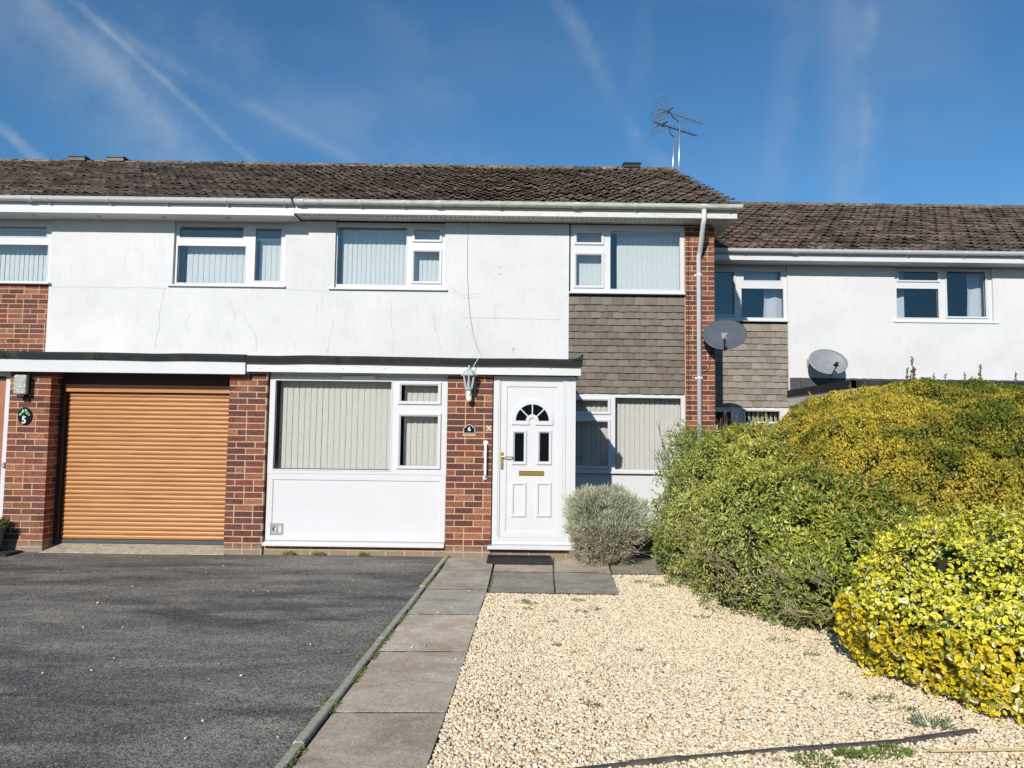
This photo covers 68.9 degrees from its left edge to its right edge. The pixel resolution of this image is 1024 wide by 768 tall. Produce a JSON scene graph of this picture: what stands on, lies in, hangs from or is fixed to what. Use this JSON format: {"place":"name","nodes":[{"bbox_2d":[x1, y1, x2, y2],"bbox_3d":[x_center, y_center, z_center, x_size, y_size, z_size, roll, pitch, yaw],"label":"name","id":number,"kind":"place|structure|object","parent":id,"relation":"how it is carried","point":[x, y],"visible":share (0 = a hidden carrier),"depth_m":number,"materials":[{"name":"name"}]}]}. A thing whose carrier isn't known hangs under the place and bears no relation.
{"place":"outdoors","nodes":[
{"label":"outdoors","id":0,"kind":"place"},
{"bbox_2d":[0,155,372,554],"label":"terrace house","id":1,"kind":"structure","parent":0,"point":[147,307],"depth_m":10.94,"materials":[{"name":"paint"}]},
{"bbox_2d":[0,371,10,518],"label":"front door","id":2,"kind":"structure","parent":1,"relation":"in","point":[4,382],"depth_m":9.03,"materials":[{"name":"white paint"}]},
{"bbox_2d":[13,375,30,397],"bbox_3d":[-5.873,0.029,8.956,0.156,0.276,0.112,1,-4,0],"label":"wall light","id":3,"kind":"object","parent":1,"relation":"attached to","point":[22,387],"visible":1,"depth_m":8.91,"materials":[{"name":"white plastic"}]},
{"bbox_2d":[18,407,31,424],"bbox_3d":[-5.856,0.384,8.977,0.166,0.208,0.022,1,-4,0],"label":"house number plaque","id":4,"kind":"object","parent":1,"relation":"attached to","point":[24,415],"visible":1,"depth_m":8.97,"materials":[{"name":"black ceramic"}]},
{"bbox_2d":[0,219,52,284],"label":"window","id":5,"kind":"structure","parent":1,"relation":"in","point":[25,254],"depth_m":11.50,"materials":[{"name":"white plastic"}]},
{"bbox_2d":[52,384,229,544],"bbox_3d":[-4.500,1.026,9.192,2.257,2.025,0.090,1,-4,0],"label":"garage door","id":6,"kind":"structure","parent":1,"relation":"in","point":[139,461],"depth_m":9.21,"materials":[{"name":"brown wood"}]},
{"bbox_2d":[167,221,285,287],"bbox_3d":[-4.283,-1.962,11.361,1.771,1.026,0.280,1,-4,0],"label":"window","id":7,"kind":"structure","parent":1,"relation":"in","point":[239,269],"depth_m":11.39,"materials":[{"name":"white plastic"}]},
{"bbox_2d":[0,552,442,767],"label":"driveway","id":8,"kind":"structure","parent":0,"point":[150,695],"depth_m":4.99,"materials":[{"name":"grey asphalt"}]},
{"bbox_2d":[0,550,21,555],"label":"doormat","id":9,"kind":"object","parent":8,"relation":"on","point":[6,552],"visible":1,"depth_m":8.71,"materials":[{"name":"black rubber"}]},
{"bbox_2d":[0,517,9,548],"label":"plant pot","id":10,"kind":"object","parent":9,"relation":"on","point":[4,525],"visible":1,"depth_m":8.74,"materials":[{"name":"grey plastic"}]},
{"bbox_2d":[3,555,469,739],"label":"loose stones","id":11,"kind":"object","parent":8,"relation":"on","point":[203,720],"visible":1,"depth_m":5.05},
{"bbox_2d":[281,550,294,554],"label":"wall weed","id":12,"kind":"object","parent":8,"relation":"on","point":[291,552],"depth_m":8.85,"materials":[{"name":"green plant"}]},
{"bbox_2d":[274,555,448,767],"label":"kerb","id":13,"kind":"structure","parent":8,"relation":"on","point":[310,729],"depth_m":4.18,"materials":[{"name":"concrete"}]},
{"bbox_2d":[356,552,368,555],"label":"wall weed","id":14,"kind":"object","parent":8,"relation":"on","point":[362,553],"depth_m":8.85,"materials":[{"name":"green plant"}]},
{"bbox_2d":[0,520,662,740],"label":"ground","id":15,"kind":"structure","parent":0,"point":[646,551],"depth_m":9.47,"materials":[{"name":"grey concrete"}]},
{"bbox_2d":[245,162,742,557],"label":"terrace house","id":16,"kind":"structure","parent":15,"relation":"on","point":[578,284],"depth_m":11.14,"materials":[{"name":"paint"}]},
{"bbox_2d":[267,376,447,474],"bbox_3d":[-1.864,0.501,9.108,2.155,1.184,0.205,1,-4,0],"label":"window","id":17,"kind":"structure","parent":16,"relation":"in","point":[329,425],"depth_m":9.17,"materials":[{"name":"white plastic"}]},
{"bbox_2d":[328,222,446,290],"bbox_3d":[-1.857,-1.922,11.360,1.787,1.044,0.280,1,-4,0],"label":"window","id":18,"kind":"structure","parent":16,"relation":"in","point":[413,258],"depth_m":11.46,"materials":[{"name":"white plastic"}]},
{"bbox_2d":[461,365,476,401],"bbox_3d":[-0.513,-0.010,8.912,0.196,0.444,0.211,1,-4,0],"label":"wall lantern","id":19,"kind":"object","parent":16,"relation":"attached to","point":[468,372],"depth_m":8.86,"materials":[{"name":"silver metal"}]},
{"bbox_2d":[463,424,475,435],"bbox_3d":[-0.514,0.555,8.972,0.156,0.143,0.018,1,-4,0],"label":"house number plaque","id":20,"kind":"object","parent":16,"relation":"attached to","point":[469,428],"visible":1,"depth_m":8.97,"materials":[{"name":"black ceramic"}]},
{"bbox_2d":[467,224,481,355],"bbox_3d":[-0.562,-1.417,11.220,0.246,1.994,0.006,1,-4,0],"label":"cable","id":21,"kind":"object","parent":16,"relation":"attached to","point":[467,279],"visible":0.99,"depth_m":11.23,"materials":[{"name":"white plastic"}]},
{"bbox_2d":[483,441,487,479],"bbox_3d":[-0.317,0.909,8.918,0.060,0.465,0.071,1,-4,0],"label":"grab rail","id":22,"kind":"object","parent":16,"relation":"attached to","point":[485,476],"visible":1,"depth_m":8.89,"materials":[{"name":"white plastic"}]},
{"bbox_2d":[487,376,575,549],"bbox_3d":[0.240,0.937,8.972,1.042,2.063,0.170,1,-4,0],"label":"front door","id":23,"kind":"structure","parent":16,"relation":"in","point":[534,444],"depth_m":8.99,"materials":[{"name":"white plastic"}]},
{"bbox_2d":[568,225,685,294],"bbox_3d":[1.732,-1.870,11.330,1.754,1.063,0.260,1,-4,0],"label":"window","id":24,"kind":"structure","parent":16,"relation":"in","point":[650,259],"depth_m":11.42,"materials":[{"name":"white plastic"}]},
{"bbox_2d":[575,393,684,473],"bbox_3d":[1.564,0.736,11.167,2.047,1.190,0.240,1,-4,0],"label":"window","id":25,"kind":"structure","parent":16,"relation":"in","point":[616,433],"depth_m":11.25,"materials":[{"name":"white plastic"}]},
{"bbox_2d":[650,109,699,171],"bbox_3d":[3.423,-4.798,15.576,1.344,1.534,0.320,4,-5,-36],"label":"tv aerial","id":26,"kind":"object","parent":16,"relation":"attached to","point":[662,125],"visible":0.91,"depth_m":15.49,"materials":[{"name":"metal"}]},
{"bbox_2d":[654,94,705,174],"bbox_3d":[3.514,-4.855,15.480,1.344,1.924,0.400,4,-5,-36],"label":"tv aerial","id":27,"kind":"object","parent":16,"relation":"attached to","point":[668,111],"visible":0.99,"depth_m":15.40,"materials":[{"name":"metal"}]},
{"bbox_2d":[688,233,689,420],"bbox_3d":[2.646,-0.913,11.187,0.029,2.942,0.007,1,-4,0],"label":"cable","id":28,"kind":"object","parent":16,"relation":"attached to","point":[688,317],"visible":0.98,"depth_m":11.19,"materials":[{"name":"black plastic"}]},
{"bbox_2d":[703,319,746,350],"bbox_3d":[3.080,-0.716,10.949,0.481,0.491,0.547,3,-5,-31],"label":"satellite dish","id":29,"kind":"object","parent":16,"relation":"attached to","point":[725,334],"visible":1,"depth_m":10.97,"materials":[{"name":"grey paint"}]},
{"bbox_2d":[633,533,663,549],"bbox_3d":[1.799,2.028,9.758,0.757,0.250,0.570,1,-4,0],"label":"plant","id":30,"kind":"object","parent":15,"relation":"on","point":[649,544],"visible":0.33,"depth_m":9.61,"materials":[{"name":"green plant"}]},
{"bbox_2d":[715,404,765,437],"bbox_3d":[2.972,1.216,9.943,0.700,1.940,0.538,1,-4,0],"label":"bare shrub","id":31,"kind":"object","parent":15,"relation":"on","point":[737,418],"visible":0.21,"depth_m":10.07,"materials":[{"name":"brown plant"}]},
{"bbox_2d":[763,356,1023,535],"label":"golden hedge","id":32,"kind":"object","parent":15,"relation":"on","point":[929,440],"visible":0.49,"depth_m":6.46,"materials":[{"name":"yellow plant"}]},
{"bbox_2d":[290,557,681,767],"bbox_3d":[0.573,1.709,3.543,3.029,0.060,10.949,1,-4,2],"label":"path","id":33,"kind":"structure","parent":0,"point":[391,709],"depth_m":4.68,"materials":[{"name":"grey concrete"}]},
{"bbox_2d":[283,556,555,767],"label":"joint moss","id":34,"kind":"object","parent":33,"relation":"on","point":[360,673],"visible":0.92,"depth_m":4.89,"materials":[{"name":"green plant"}]},
{"bbox_2d":[486,555,552,564],"bbox_3d":[0.085,2.019,8.589,0.739,0.018,0.541,1,-4,0],"label":"doormat","id":35,"kind":"object","parent":33,"relation":"on","point":[523,559],"visible":1,"depth_m":8.56,"materials":[{"name":"black rubber"}]},
{"bbox_2d":[561,481,656,566],"bbox_3d":[1.082,1.597,8.440,1.091,1.003,0.977,1,-4,0],"label":"lavender bush","id":36,"kind":"object","parent":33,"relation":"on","point":[604,521],"visible":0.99,"depth_m":8.27,"materials":[{"name":"green plant"}]},
{"bbox_2d":[652,415,720,500],"bbox_3d":[2.192,1.226,8.848,1.037,1.750,0.795,-2,-5,31],"label":"leafy shrub","id":37,"kind":"object","parent":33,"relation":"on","point":[688,440],"visible":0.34,"depth_m":8.88,"materials":[{"name":"green plant"}]},
{"bbox_2d":[0,0,1023,204],"label":"sky","id":38,"kind":"structure","parent":0,"point":[819,101],"materials":[{"name":"blue"}]},
{"bbox_2d":[427,574,1023,767],"bbox_3d":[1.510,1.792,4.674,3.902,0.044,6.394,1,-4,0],"label":"gravel","id":39,"kind":"structure","parent":0,"point":[493,612],"depth_m":4.21,"materials":[{"name":"beige gravel"}]},
{"bbox_2d":[572,728,977,767],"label":"edging board","id":40,"kind":"object","parent":39,"relation":"on","point":[914,740],"visible":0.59,"depth_m":3.45,"materials":[{"name":"grey wood"}]},
{"bbox_2d":[766,636,792,642],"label":"weed","id":41,"kind":"object","parent":39,"relation":"on","point":[780,640],"visible":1,"depth_m":5.34,"materials":[{"name":"green plant"}]},
{"bbox_2d":[790,750,839,767],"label":"weed","id":42,"kind":"object","parent":39,"relation":"on","point":[813,756],"visible":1,"depth_m":3.33,"materials":[{"name":"green plant"}]},
{"bbox_2d":[646,413,1023,651],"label":"green hedge","id":43,"kind":"object","parent":39,"relation":"on","point":[749,523],"visible":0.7,"depth_m":6.08,"materials":[{"name":"green plant"}]},
{"bbox_2d":[831,746,861,759],"bbox_3d":[1.533,1.683,3.405,0.136,0.044,0.113,1,-4,0],"label":"weed","id":44,"kind":"object","parent":39,"relation":"on","point":[840,750],"visible":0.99,"depth_m":3.40,"materials":[{"name":"green plant"}]},
{"bbox_2d":[838,691,856,697],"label":"weed","id":45,"kind":"object","parent":39,"relation":"on","point":[850,694],"visible":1,"depth_m":4.19,"materials":[{"name":"green plant"}]},
{"bbox_2d":[843,746,889,761],"bbox_3d":[1.615,1.680,3.400,0.181,0.039,0.168,4,-5,-41],"label":"weed","id":46,"kind":"object","parent":39,"relation":"on","point":[868,752],"visible":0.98,"depth_m":3.40,"materials":[{"name":"green plant"}]},
{"bbox_2d":[866,693,900,703],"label":"weed","id":47,"kind":"object","parent":39,"relation":"on","point":[890,696],"visible":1,"depth_m":4.15,"materials":[{"name":"green plant"}]},
{"bbox_2d":[871,741,915,758],"bbox_3d":[1.754,1.686,3.443,0.210,0.037,0.156,1,-4,0],"label":"weed","id":48,"kind":"object","parent":39,"relation":"on","point":[909,751],"visible":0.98,"depth_m":3.44,"materials":[{"name":"green plant"}]},
{"bbox_2d":[898,705,919,712],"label":"weed","id":49,"kind":"object","parent":39,"relation":"on","point":[911,708],"visible":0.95,"depth_m":3.98,"materials":[{"name":"green plant"}]},
{"bbox_2d":[832,497,1023,724],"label":"variegated shrub","id":50,"kind":"object","parent":39,"relation":"on","point":[948,609],"visible":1,"depth_m":4.30,"materials":[{"name":"yellow plant"}]},
{"bbox_2d":[906,709,961,730],"bbox_3d":[2.132,1.690,3.769,0.261,0.107,0.192,-2,-5,38],"label":"grey leaved weed","id":51,"kind":"object","parent":39,"relation":"on","point":[937,722],"visible":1,"depth_m":3.77,"materials":[{"name":"green plant"}]},
{"bbox_2d":[930,748,1023,751],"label":"bamboo cane","id":52,"kind":"object","parent":39,"relation":"on","point":[976,750],"visible":1,"depth_m":3.44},
{"bbox_2d":[714,201,1023,435],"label":"terrace house","id":53,"kind":"structure","parent":0,"point":[875,294],"depth_m":13.19,"materials":[{"name":"white paint"}]},
{"bbox_2d":[714,265,788,321],"bbox_3d":[3.994,-1.602,13.332,1.793,1.014,0.308,1,-4,0],"label":"window","id":54,"kind":"structure","parent":53,"relation":"in","point":[764,277],"depth_m":13.26,"materials":[{"name":"white plastic"}]},
{"bbox_2d":[715,407,788,434],"bbox_3d":[3.937,0.962,13.147,1.843,1.115,0.222,1,-4,0],"label":"window","id":55,"kind":"structure","parent":53,"relation":"in","point":[781,411],"depth_m":13.09,"materials":[{"name":"white plastic"}]},
{"bbox_2d":[807,349,847,375],"bbox_3d":[5.367,-0.369,12.840,0.651,0.485,0.521,-3,-5,42],"label":"satellite dish","id":56,"kind":"object","parent":53,"relation":"attached to","point":[828,361],"visible":1,"depth_m":12.86,"materials":[{"name":"grey metal"}]},
{"bbox_2d":[893,267,998,323],"bbox_3d":[7.662,-1.564,13.337,1.857,0.998,0.298,1,-4,0],"label":"window","id":57,"kind":"structure","parent":53,"relation":"in","point":[979,293],"depth_m":13.26,"materials":[{"name":"white plastic"}]}
]}

